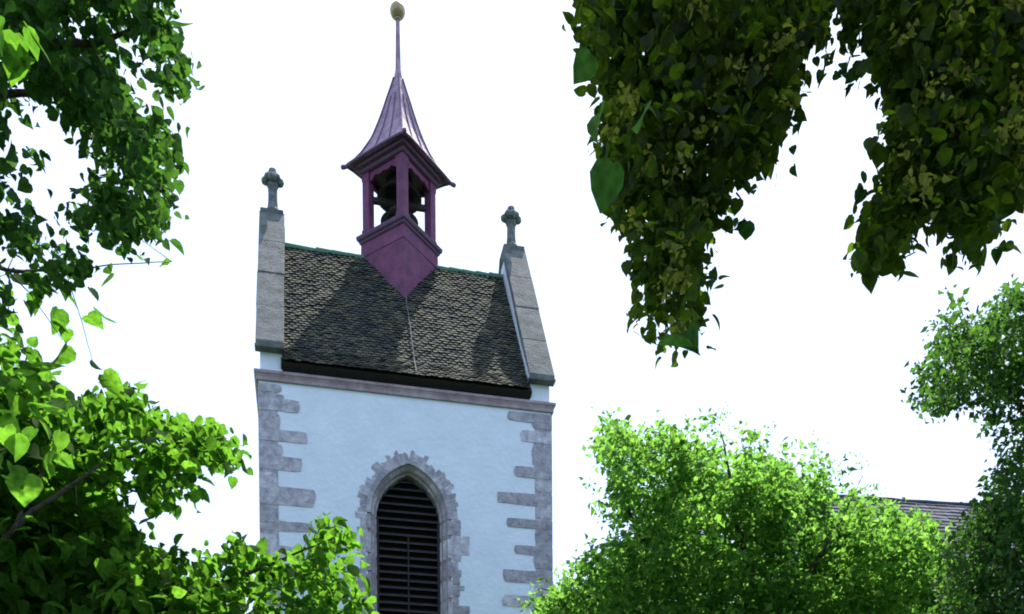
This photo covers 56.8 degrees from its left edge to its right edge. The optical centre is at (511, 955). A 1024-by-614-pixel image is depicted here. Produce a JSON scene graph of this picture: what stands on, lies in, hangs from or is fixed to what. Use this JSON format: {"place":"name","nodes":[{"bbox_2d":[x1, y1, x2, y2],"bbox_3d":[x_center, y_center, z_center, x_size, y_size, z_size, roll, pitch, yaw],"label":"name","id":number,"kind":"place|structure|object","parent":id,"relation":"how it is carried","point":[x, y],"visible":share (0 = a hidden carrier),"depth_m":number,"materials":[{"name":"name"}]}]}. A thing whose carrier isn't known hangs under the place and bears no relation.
{"place":"outdoors","nodes":[
{"label":"outdoors","id":0,"kind":"place"},
{"bbox_2d":[0,0,1023,613],"label":"sky","id":1,"kind":"structure","parent":0,"point":[298,89],"materials":[{"name":"white"}]},
{"bbox_2d":[735,494,1022,613],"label":"church building","id":2,"kind":"structure","parent":0,"point":[945,512],"depth_m":23.79,"materials":[{"name":"tile"}]},
{"label":"ground","id":3,"kind":"structure","parent":0,"visible":0},
{"bbox_2d":[0,0,204,412],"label":"broadleaf tree","id":4,"kind":"object","parent":3,"relation":"on","point":[82,82],"visible":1,"depth_m":5.62,"materials":[{"name":"green plant"}]},
{"bbox_2d":[0,327,379,613],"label":"broadleaf tree","id":5,"kind":"object","parent":3,"relation":"on","point":[72,539],"visible":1,"depth_m":7.49,"materials":[{"name":"green plant"}]},
{"bbox_2d":[254,1,555,613],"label":"church tower","id":6,"kind":"structure","parent":3,"relation":"on","point":[404,380],"depth_m":19.89,"materials":[{"name":"paint"}]},
{"bbox_2d":[380,204,417,224],"bbox_3d":[-2.612,-17.186,21.999,0.880,0.384,0.880,-1,1,-12],"label":"bell","id":7,"kind":"object","parent":6,"relation":"hanging from","point":[389,213],"visible":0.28,"depth_m":21.86,"materials":[{"name":"brown metal"}]},
{"bbox_2d":[377,171,421,213],"bbox_3d":[-2.617,-17.854,21.986,1.040,0.678,1.040,-1,1,-12],"label":"bell","id":8,"kind":"object","parent":6,"relation":"hanging from","point":[387,191],"visible":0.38,"depth_m":22.01,"materials":[{"name":"brown metal"}]},
{"bbox_2d":[512,402,980,613],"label":"birch tree","id":9,"kind":"object","parent":3,"relation":"on","point":[713,567],"visible":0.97,"depth_m":13.80,"materials":[{"name":"green plant"}]},
{"bbox_2d":[561,0,1023,368],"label":"linden tree","id":10,"kind":"object","parent":3,"relation":"on","point":[722,80],"visible":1,"depth_m":4.37,"materials":[{"name":"green plant"}]},
{"bbox_2d":[900,273,1023,613],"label":"linden tree","id":11,"kind":"object","parent":3,"relation":"on","point":[988,543],"visible":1,"depth_m":10.86,"materials":[{"name":"green plant"}]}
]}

